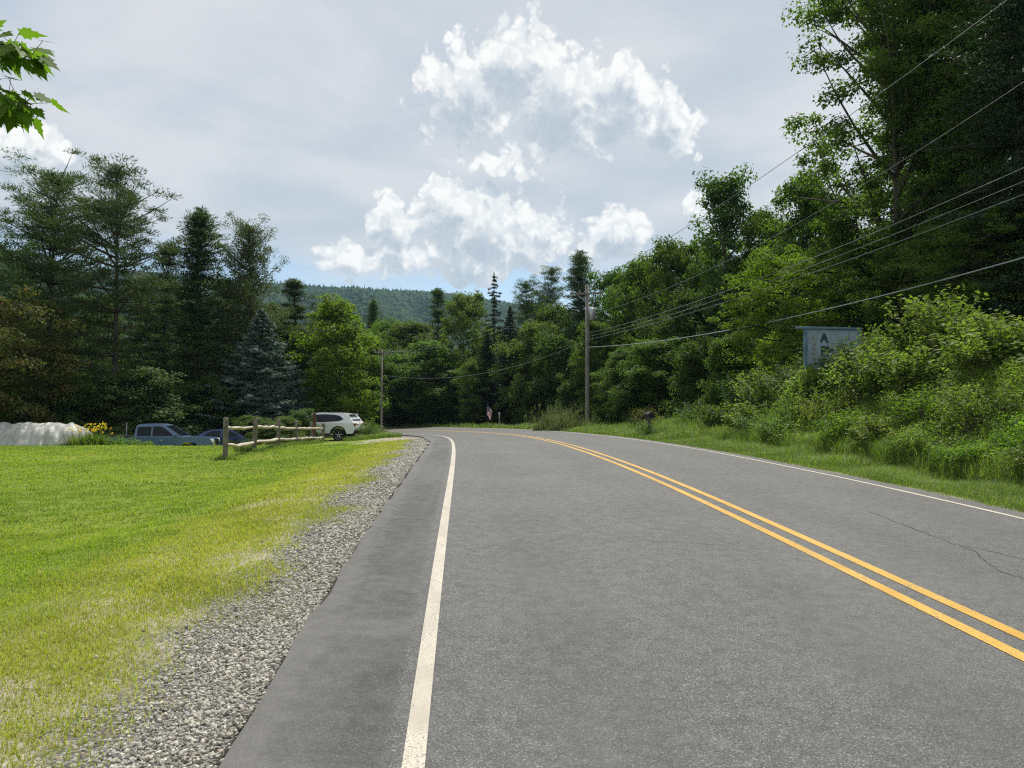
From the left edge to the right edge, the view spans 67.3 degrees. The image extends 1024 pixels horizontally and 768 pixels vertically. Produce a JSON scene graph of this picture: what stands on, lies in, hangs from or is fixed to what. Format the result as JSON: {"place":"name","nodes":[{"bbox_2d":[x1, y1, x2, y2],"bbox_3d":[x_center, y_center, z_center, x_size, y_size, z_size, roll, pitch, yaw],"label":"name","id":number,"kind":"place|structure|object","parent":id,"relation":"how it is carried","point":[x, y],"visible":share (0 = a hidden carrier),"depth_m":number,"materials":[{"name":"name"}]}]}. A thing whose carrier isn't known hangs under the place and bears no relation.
{"place":"outdoors","nodes":[
{"label":"outdoors","id":0,"kind":"place"},
{"bbox_2d":[0,438,428,767],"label":"gravel","id":1,"kind":"structure","parent":0,"point":[397,470],"depth_m":4.51,"materials":[{"name":"grey gravel"}]},
{"bbox_2d":[0,0,1010,313],"label":"sky","id":2,"kind":"structure","parent":0,"point":[426,145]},
{"bbox_2d":[0,362,1023,767],"bbox_3d":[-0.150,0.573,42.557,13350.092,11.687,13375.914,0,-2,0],"label":"ground","id":3,"kind":"structure","parent":0,"point":[94,748],"depth_m":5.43,"materials":[{"name":"green plant"}]},
{"bbox_2d":[0,20,69,138],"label":"maple tree","id":4,"kind":"object","parent":3,"relation":"on","point":[16,109],"visible":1,"depth_m":5.09,"materials":[{"name":"green plant"}]},
{"bbox_2d":[0,422,90,445],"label":"hoop tunnel","id":5,"kind":"structure","parent":3,"relation":"on","point":[28,434],"depth_m":38.69,"materials":[{"name":"plastic"}]},
{"bbox_2d":[0,283,104,423],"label":"broadleaf tree","id":6,"kind":"object","parent":3,"relation":"on","point":[12,340],"visible":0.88,"depth_m":43.14,"materials":[{"name":"green plant"}]},
{"bbox_2d":[19,374,105,436],"bbox_3d":[-26.761,1.932,46.203,5.470,5.184,5.491,-1,-3,34],"label":"garden bush","id":7,"kind":"object","parent":3,"relation":"on","point":[83,386],"visible":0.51,"depth_m":45.26,"materials":[{"name":"green plant"}]},
{"bbox_2d":[0,147,157,416],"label":"pine tree","id":8,"kind":"object","parent":3,"relation":"on","point":[34,248],"visible":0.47,"depth_m":50.67,"materials":[{"name":"green plant"}]},
{"bbox_2d":[10,152,190,411],"bbox_3d":[-25.888,-5.188,48.531,9.974,19.679,9.908,2,-3,-36],"label":"pine tree","id":9,"kind":"object","parent":3,"relation":"on","point":[115,212],"visible":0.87,"depth_m":48.63,"materials":[{"name":"green plant"}]},
{"bbox_2d":[63,385,155,435],"bbox_3d":[-24.876,2.212,47.189,6.016,4.554,6.355,-2,-3,43],"label":"garden bush","id":10,"kind":"object","parent":3,"relation":"on","point":[102,409],"visible":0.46,"depth_m":46.36,"materials":[{"name":"green plant"}]},
{"bbox_2d":[95,285,161,411],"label":"pine tree","id":11,"kind":"object","parent":3,"relation":"on","point":[138,339],"visible":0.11,"depth_m":61.85,"materials":[{"name":"green plant"}]},
{"bbox_2d":[110,244,199,425],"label":"pine tree","id":12,"kind":"object","parent":3,"relation":"on","point":[171,258],"visible":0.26,"depth_m":57.85,"materials":[{"name":"green plant"}]},
{"bbox_2d":[94,365,216,435],"bbox_3d":[-22.749,1.753,48.458,7.575,5.740,7.604,1,-2,-15],"label":"garden bush","id":13,"kind":"object","parent":3,"relation":"on","point":[151,385],"visible":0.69,"depth_m":47.55,"materials":[{"name":"green plant"}]},
{"bbox_2d":[101,423,222,445],"bbox_3d":[-18.995,3.076,41.516,6.070,1.890,2.360,0,-2,-8],"label":"pickup truck","id":14,"kind":"object","parent":3,"relation":"on","point":[161,434],"visible":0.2,"depth_m":40.72,"materials":[{"name":"paint"}]},
{"bbox_2d":[136,204,266,427],"bbox_3d":[-22.608,-3.971,55.830,9.140,17.797,8.968,-1,-3,35],"label":"pine tree","id":15,"kind":"object","parent":3,"relation":"on","point":[196,319],"visible":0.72,"depth_m":54.81,"materials":[{"name":"green plant"}]},
{"bbox_2d":[168,373,245,435],"bbox_3d":[-20.895,2.006,53.122,6.515,5.558,6.168,0,-2,-10],"label":"garden bush","id":16,"kind":"object","parent":3,"relation":"on","point":[208,406],"visible":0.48,"depth_m":52.05,"materials":[{"name":"green plant"}]},
{"bbox_2d":[173,278,273,423],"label":"pine tree","id":17,"kind":"object","parent":3,"relation":"on","point":[224,352],"visible":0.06,"depth_m":63.48,"materials":[{"name":"green plant"}]},
{"bbox_2d":[191,210,296,413],"bbox_3d":[-19.615,-3.962,57.549,7.817,17.886,7.418,-1,-2,21],"label":"pine tree","id":18,"kind":"object","parent":3,"relation":"on","point":[246,292],"visible":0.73,"depth_m":56.77,"materials":[{"name":"green plant"}]},
{"bbox_2d":[183,308,331,436],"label":"spruce tree","id":19,"kind":"object","parent":3,"relation":"on","point":[272,352],"visible":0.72,"depth_m":53.17,"materials":[{"name":"green plant"}]},
{"bbox_2d":[246,421,291,444],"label":"garden shrub","id":20,"kind":"object","parent":3,"relation":"on","point":[267,434],"visible":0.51,"depth_m":37.31,"materials":[{"name":"green plant"}]},
{"bbox_2d":[222,417,324,459],"bbox_3d":[-10.313,2.296,34.133,0.748,1.754,16.678,0,-2,-3],"label":"rail fence","id":21,"kind":"object","parent":3,"relation":"on","point":[254,441],"visible":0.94,"depth_m":31.73,"materials":[{"name":"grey wood"}]},
{"bbox_2d":[263,277,320,419],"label":"pine tree","id":22,"kind":"object","parent":3,"relation":"on","point":[294,286],"visible":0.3,"depth_m":66.25,"materials":[{"name":"green plant"}]},
{"bbox_2d":[284,408,321,441],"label":"garden shrub","id":23,"kind":"object","parent":3,"relation":"on","point":[302,417],"visible":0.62,"depth_m":43.47,"materials":[{"name":"green plant"}]},
{"bbox_2d":[269,322,354,420],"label":"broadleaf tree","id":24,"kind":"object","parent":3,"relation":"on","point":[304,364],"visible":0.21,"depth_m":62.77,"materials":[{"name":"green plant"}]},
{"bbox_2d":[283,293,388,430],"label":"broadleaf tree","id":25,"kind":"object","parent":3,"relation":"on","point":[334,334],"visible":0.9,"depth_m":55.15,"materials":[{"name":"green plant"}]},
{"bbox_2d":[308,412,365,440],"bbox_3d":[-11.288,2.529,45.837,4.735,1.712,2.260,0,-2,8],"label":"suv","id":26,"kind":"object","parent":3,"relation":"on","point":[338,423],"visible":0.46,"depth_m":44.87,"materials":[{"name":"white paint"}]},
{"bbox_2d":[341,330,403,422],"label":"broadleaf tree","id":27,"kind":"object","parent":3,"relation":"on","point":[374,370],"visible":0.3,"depth_m":69.46,"materials":[{"name":"green plant"}]},
{"bbox_2d":[364,348,437,423],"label":"broadleaf tree","id":28,"kind":"object","parent":3,"relation":"on","point":[394,415],"visible":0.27,"depth_m":75.92,"materials":[{"name":"green plant"}]},
{"bbox_2d":[364,318,459,396],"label":"broadleaf tree","id":29,"kind":"object","parent":3,"relation":"on","point":[417,331],"visible":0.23,"depth_m":83.06,"materials":[{"name":"green plant"}]},
{"bbox_2d":[386,339,467,424],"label":"broadleaf tree","id":30,"kind":"object","parent":3,"relation":"on","point":[436,355],"visible":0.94,"depth_m":72.07,"materials":[{"name":"green plant"}]},
{"bbox_2d":[404,363,467,425],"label":"broadleaf tree","id":31,"kind":"object","parent":3,"relation":"on","point":[442,385],"visible":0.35,"depth_m":73.15,"materials":[{"name":"green plant"}]},
{"bbox_2d":[425,288,459,363],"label":"pine tree","id":32,"kind":"object","parent":3,"relation":"on","point":[438,293],"visible":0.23,"depth_m":87.81,"materials":[{"name":"green plant"}]},
{"bbox_2d":[427,290,505,407],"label":"broadleaf tree","id":33,"kind":"object","parent":3,"relation":"on","point":[466,307],"visible":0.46,"depth_m":77.24,"materials":[{"name":"green plant"}]},
{"bbox_2d":[450,357,492,424],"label":"broadleaf tree","id":34,"kind":"object","parent":3,"relation":"on","point":[474,398],"visible":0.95,"depth_m":69.29,"materials":[{"name":"green plant"}]},
{"bbox_2d":[464,331,501,424],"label":"spruce tree","id":35,"kind":"object","parent":3,"relation":"on","point":[487,355],"visible":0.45,"depth_m":70.69,"materials":[{"name":"green plant"}]},
{"bbox_2d":[482,272,504,385],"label":"spruce tree","id":36,"kind":"object","parent":3,"relation":"on","point":[494,320],"visible":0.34,"depth_m":74.23,"materials":[{"name":"green plant"}]},
{"bbox_2d":[482,306,523,425],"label":"spruce tree","id":37,"kind":"object","parent":3,"relation":"on","point":[509,322],"visible":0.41,"depth_m":68.76,"materials":[{"name":"green plant"}]},
{"bbox_2d":[0,238,1022,434],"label":"woods","id":38,"kind":"object","parent":3,"relation":"on","point":[659,301],"visible":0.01,"depth_m":64.03,"materials":[{"name":"green plant"}]},
{"bbox_2d":[488,318,560,422],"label":"broadleaf tree","id":39,"kind":"object","parent":3,"relation":"on","point":[528,333],"visible":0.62,"depth_m":65.94,"materials":[{"name":"green plant"}]},
{"bbox_2d":[511,385,554,424],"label":"woodland bush","id":40,"kind":"object","parent":3,"relation":"on","point":[530,399],"visible":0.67,"depth_m":62.99,"materials":[{"name":"green plant"}]},
{"bbox_2d":[510,277,556,375],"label":"pine tree","id":41,"kind":"object","parent":3,"relation":"on","point":[528,303],"visible":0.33,"depth_m":72.80,"materials":[{"name":"green plant"}]},
{"bbox_2d":[510,299,581,400],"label":"broadleaf tree","id":42,"kind":"object","parent":3,"relation":"on","point":[554,315],"visible":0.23,"depth_m":69.31,"materials":[{"name":"green plant"}]},
{"bbox_2d":[527,265,569,331],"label":"pine tree","id":43,"kind":"object","parent":3,"relation":"on","point":[551,271],"visible":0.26,"depth_m":74.28,"materials":[{"name":"green plant"}]},
{"bbox_2d":[518,331,591,421],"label":"broadleaf tree","id":44,"kind":"object","parent":3,"relation":"on","point":[552,368],"visible":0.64,"depth_m":62.62,"materials":[{"name":"green plant"}]},
{"bbox_2d":[541,400,588,430],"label":"grass clump","id":45,"kind":"object","parent":3,"relation":"on","point":[557,427],"visible":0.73,"depth_m":45.61,"materials":[{"name":"green plant"}]},
{"bbox_2d":[551,379,603,422],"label":"woodland bush","id":46,"kind":"object","parent":3,"relation":"on","point":[564,390],"visible":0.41,"depth_m":57.53,"materials":[{"name":"green plant"}]},
{"bbox_2d":[553,249,609,400],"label":"pine tree","id":47,"kind":"object","parent":3,"relation":"on","point":[576,280],"visible":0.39,"depth_m":68.90,"materials":[{"name":"green plant"}]},
{"bbox_2d":[570,285,602,421],"bbox_3d":[4.847,-1.467,50.040,2.100,10.050,0.453,0,-2,4],"label":"utility pole","id":48,"kind":"object","parent":3,"relation":"on","point":[590,315],"visible":0.98,"depth_m":50.01,"materials":[{"name":"brown wood"}]},
{"bbox_2d":[597,257,1023,346],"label":"telephone cable","id":49,"kind":"object","parent":48,"relation":"attached to","point":[844,304],"visible":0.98,"depth_m":27.71,"materials":[{"name":"black rubber"}]},
{"bbox_2d":[567,321,628,421],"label":"broadleaf tree","id":50,"kind":"object","parent":3,"relation":"on","point":[593,347],"visible":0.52,"depth_m":56.81,"materials":[{"name":"green plant"}]},
{"bbox_2d":[577,266,646,406],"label":"broadleaf tree","id":51,"kind":"object","parent":3,"relation":"on","point":[605,282],"visible":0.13,"depth_m":65.66,"materials":[{"name":"green plant"}]},
{"bbox_2d":[205,340,1023,511],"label":"verge grass","id":52,"kind":"structure","parent":3,"relation":"on","point":[1008,493],"depth_m":17.30,"materials":[{"name":"green plant"}]},
{"bbox_2d":[588,344,652,423],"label":"broadleaf tree","id":53,"kind":"object","parent":3,"relation":"on","point":[618,355],"visible":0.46,"depth_m":49.45,"materials":[{"name":"green plant"}]},
{"bbox_2d":[590,251,665,404],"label":"broadleaf tree","id":54,"kind":"object","parent":3,"relation":"on","point":[633,272],"visible":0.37,"depth_m":59.04,"materials":[{"name":"green plant"}]},
{"bbox_2d":[603,378,654,423],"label":"woodland bush","id":55,"kind":"object","parent":3,"relation":"on","point":[622,412],"visible":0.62,"depth_m":46.26,"materials":[{"name":"green plant"}]},
{"bbox_2d":[601,336,688,421],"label":"broadleaf tree","id":56,"kind":"object","parent":3,"relation":"on","point":[653,351],"visible":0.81,"depth_m":46.12,"materials":[{"name":"green plant"}]},
{"bbox_2d":[619,234,718,405],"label":"broadleaf tree","id":57,"kind":"object","parent":3,"relation":"on","point":[667,257],"visible":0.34,"depth_m":53.79,"materials":[{"name":"green plant"}]},
{"bbox_2d":[632,286,721,412],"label":"broadleaf tree","id":58,"kind":"object","parent":3,"relation":"on","point":[681,299],"visible":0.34,"depth_m":49.07,"materials":[{"name":"green plant"}]},
{"bbox_2d":[657,335,734,419],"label":"broadleaf tree","id":59,"kind":"object","parent":3,"relation":"on","point":[692,358],"visible":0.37,"depth_m":41.61,"materials":[{"name":"green plant"}]},
{"bbox_2d":[692,399,739,428],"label":"bank shrub","id":60,"kind":"object","parent":3,"relation":"on","point":[713,420],"visible":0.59,"depth_m":29.75,"materials":[{"name":"green plant"}]},
{"bbox_2d":[409,340,1023,475],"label":"undergrowth","id":61,"kind":"object","parent":3,"relation":"on","point":[912,425],"visible":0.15,"depth_m":16.66,"materials":[{"name":"green plant"}]},
{"bbox_2d":[686,162,771,398],"bbox_3d":[13.439,-5.329,48.298,5.969,16.819,5.729,0,-2,1],"label":"poplar tree","id":62,"kind":"object","parent":3,"relation":"on","point":[727,212],"visible":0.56,"depth_m":47.80,"materials":[{"name":"green plant"}]},
{"bbox_2d":[694,329,769,411],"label":"broadleaf tree","id":63,"kind":"object","parent":3,"relation":"on","point":[716,363],"visible":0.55,"depth_m":35.39,"materials":[{"name":"green plant"}]},
{"bbox_2d":[714,369,772,410],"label":"bank shrub","id":64,"kind":"object","parent":3,"relation":"on","point":[728,395],"visible":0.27,"depth_m":31.21,"materials":[{"name":"green plant"}]},
{"bbox_2d":[721,398,777,430],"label":"bank shrub","id":65,"kind":"object","parent":3,"relation":"on","point":[731,421],"visible":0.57,"depth_m":27.08,"materials":[{"name":"green plant"}]},
{"bbox_2d":[726,358,796,409],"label":"bank shrub","id":66,"kind":"object","parent":3,"relation":"on","point":[763,395],"visible":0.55,"depth_m":28.48,"materials":[{"name":"green plant"}]},
{"bbox_2d":[722,198,804,379],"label":"broadleaf tree","id":67,"kind":"object","parent":3,"relation":"on","point":[750,237],"visible":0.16,"depth_m":45.62,"materials":[{"name":"green plant"}]},
{"bbox_2d":[747,408,800,441],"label":"bank shrub","id":68,"kind":"object","parent":3,"relation":"on","point":[766,432],"visible":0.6,"depth_m":23.29,"materials":[{"name":"green plant"}]},
{"bbox_2d":[706,244,861,386],"bbox_3d":[11.656,-2.148,33.505,6.713,7.420,6.415,0,-2,-10],"label":"broadleaf tree","id":69,"kind":"object","parent":3,"relation":"on","point":[788,334],"visible":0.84,"depth_m":32.93,"materials":[{"name":"green plant"}]},
{"bbox_2d":[756,355,815,401],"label":"bank shrub","id":70,"kind":"object","parent":3,"relation":"on","point":[782,373],"visible":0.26,"depth_m":26.52,"materials":[{"name":"green plant"}]},
{"bbox_2d":[764,387,814,428],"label":"bank shrub","id":71,"kind":"object","parent":3,"relation":"on","point":[791,411],"visible":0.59,"depth_m":23.71,"materials":[{"name":"green plant"}]},
{"bbox_2d":[745,169,863,374],"bbox_3d":[16.279,-4.681,42.106,6.564,14.352,6.748,-1,-2,33],"label":"broadleaf tree","id":72,"kind":"object","parent":3,"relation":"on","point":[795,191],"visible":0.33,"depth_m":42.01,"materials":[{"name":"green plant"}]},
{"bbox_2d":[771,362,844,404],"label":"bank shrub","id":73,"kind":"object","parent":3,"relation":"on","point":[822,386],"visible":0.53,"depth_m":24.03,"materials":[{"name":"green plant"}]},
{"bbox_2d":[776,363,841,409],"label":"bank shrub","id":74,"kind":"object","parent":3,"relation":"on","point":[804,381],"visible":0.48,"depth_m":24.22,"materials":[{"name":"green plant"}]},
{"bbox_2d":[788,384,863,426],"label":"bank shrub","id":75,"kind":"object","parent":3,"relation":"on","point":[817,408],"visible":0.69,"depth_m":22.15,"materials":[{"name":"green plant"}]},
{"bbox_2d":[795,326,861,372],"bbox_3d":[10.317,-0.695,25.023,2.280,2.309,0.160,0,-2,-9],"label":"wooden sign","id":76,"kind":"object","parent":3,"relation":"on","point":[815,340],"visible":0.68,"depth_m":24.98,"materials":[{"name":"grey wood"}]},
{"bbox_2d":[781,227,887,370],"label":"broadleaf tree","id":77,"kind":"object","parent":3,"relation":"on","point":[842,310],"visible":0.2,"depth_m":35.65,"materials":[{"name":"green plant"}]},
{"bbox_2d":[809,403,869,440],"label":"bank shrub","id":78,"kind":"object","parent":3,"relation":"on","point":[835,428],"visible":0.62,"depth_m":19.91,"materials":[{"name":"green plant"}]},
{"bbox_2d":[821,324,896,385],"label":"bank shrub","id":79,"kind":"object","parent":3,"relation":"on","point":[849,356],"visible":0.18,"depth_m":23.28,"materials":[{"name":"green plant"}]},
{"bbox_2d":[824,333,918,404],"bbox_3d":[10.197,-0.438,21.547,2.682,2.042,2.554,0,-2,6],"label":"bank shrub","id":80,"kind":"object","parent":3,"relation":"on","point":[869,378],"visible":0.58,"depth_m":21.16,"materials":[{"name":"green plant"}]},
{"bbox_2d":[826,321,917,392],"bbox_3d":[10.589,-0.763,22.272,2.635,2.218,2.730,1,-2,-22],"label":"bank shrub","id":81,"kind":"object","parent":3,"relation":"on","point":[858,350],"visible":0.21,"depth_m":22.10,"materials":[{"name":"green plant"}]},
{"bbox_2d":[845,411,908,446],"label":"bank shrub","id":82,"kind":"object","parent":3,"relation":"on","point":[868,429],"visible":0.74,"depth_m":18.16,"materials":[{"name":"green plant"}]},
{"bbox_2d":[777,0,1009,345],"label":"tall tree","id":83,"kind":"object","parent":3,"relation":"on","point":[879,71],"visible":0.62,"depth_m":32.41,"materials":[{"name":"green plant"}]},
{"bbox_2d":[859,341,945,396],"bbox_3d":[10.082,-0.368,19.344,2.235,1.397,2.128,1,-2,-21],"label":"bank shrub","id":84,"kind":"object","parent":3,"relation":"on","point":[897,364],"visible":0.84,"depth_m":19.17,"materials":[{"name":"green plant"}]},
{"bbox_2d":[874,381,947,426],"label":"bank shrub","id":85,"kind":"object","parent":3,"relation":"on","point":[914,410],"visible":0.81,"depth_m":17.68,"materials":[{"name":"green plant"}]},
{"bbox_2d":[882,425,946,456],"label":"bank shrub","id":86,"kind":"object","parent":3,"relation":"on","point":[909,441],"visible":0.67,"depth_m":16.22,"materials":[{"name":"green plant"}]},
{"bbox_2d":[830,230,1011,352],"bbox_3d":[16.121,-2.535,30.164,6.186,6.686,6.472,0,-2,-3],"label":"broadleaf tree","id":87,"kind":"object","parent":3,"relation":"on","point":[884,254],"visible":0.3,"depth_m":30.34,"materials":[{"name":"green plant"}]},
{"bbox_2d":[841,0,1012,307],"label":"tall tree","id":88,"kind":"object","parent":3,"relation":"on","point":[885,175],"visible":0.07,"depth_m":34.61,"materials":[{"name":"green plant"}]},
{"bbox_2d":[873,284,991,361],"bbox_3d":[11.409,-1.459,20.636,2.766,2.471,2.906,0,-2,-6],"label":"bank shrub","id":89,"kind":"object","parent":3,"relation":"on","point":[936,322],"visible":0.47,"depth_m":20.40,"materials":[{"name":"green plant"}]},
{"bbox_2d":[850,2,1020,303],"bbox_3d":[25.641,-12.979,44.255,11.096,30.235,12.340,0,-2,-3],"label":"tall tree","id":90,"kind":"object","parent":3,"relation":"on","point":[886,182],"visible":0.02,"depth_m":46.72,"materials":[{"name":"green plant"}]},
{"bbox_2d":[871,0,1023,314],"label":"tall tree","id":91,"kind":"object","parent":3,"relation":"on","point":[967,179],"visible":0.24,"depth_m":30.03,"materials":[{"name":"green plant"}]},
{"bbox_2d":[882,204,1023,331],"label":"broadleaf tree","id":92,"kind":"object","parent":3,"relation":"on","point":[965,242],"visible":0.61,"depth_m":25.31,"materials":[{"name":"green plant"}]},
{"bbox_2d":[902,0,1023,325],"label":"hemlock tree","id":93,"kind":"object","parent":3,"relation":"on","point":[1011,47],"visible":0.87,"depth_m":25.43,"materials":[{"name":"green plant"}]},
{"bbox_2d":[916,301,1023,354],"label":"bank shrub","id":94,"kind":"object","parent":3,"relation":"on","point":[960,333],"visible":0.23,"depth_m":19.06,"materials":[{"name":"green plant"}]},
{"bbox_2d":[928,379,1023,431],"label":"bank shrub","id":95,"kind":"object","parent":3,"relation":"on","point":[973,410],"visible":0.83,"depth_m":15.60,"materials":[{"name":"green plant"}]},
{"bbox_2d":[929,308,1023,374],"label":"bank shrub","id":96,"kind":"object","parent":3,"relation":"on","point":[997,343],"visible":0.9,"depth_m":17.23,"materials":[{"name":"green plant"}]},
{"bbox_2d":[988,412,1023,455],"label":"bank shrub","id":97,"kind":"object","parent":3,"relation":"on","point":[1010,443],"visible":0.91,"depth_m":13.46,"materials":[{"name":"green plant"}]},
{"bbox_2d":[219,427,1023,767],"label":"road","id":98,"kind":"structure","parent":0,"point":[685,631],"depth_m":4.83,"materials":[{"name":"grey asphalt"}]},
{"bbox_2d":[401,434,455,767],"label":"edge line","id":99,"kind":"object","parent":98,"relation":"on","point":[414,755],"visible":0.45,"depth_m":4.17,"materials":[{"name":"white paint"}]},
{"bbox_2d":[389,429,1023,639],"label":"line","id":100,"kind":"object","parent":98,"relation":"on","point":[987,620],"visible":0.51,"depth_m":6.55,"materials":[{"name":"yellow paint"}]},
{"bbox_2d":[429,430,1023,660],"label":"line","id":101,"kind":"object","parent":98,"relation":"on","point":[1008,649],"visible":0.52,"depth_m":6.07,"materials":[{"name":"yellow paint"}]},
{"bbox_3d":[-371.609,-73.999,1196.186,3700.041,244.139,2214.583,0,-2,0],"label":"hill","id":102,"kind":"structure","parent":0,"visible":0},
{"bbox_2d":[0,261,574,363],"bbox_3d":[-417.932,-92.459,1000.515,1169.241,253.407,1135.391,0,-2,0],"label":"hill forest","id":103,"kind":"object","parent":102,"relation":"on","point":[403,305],"visible":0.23,"depth_m":1229.45,"materials":[{"name":"green plant"}]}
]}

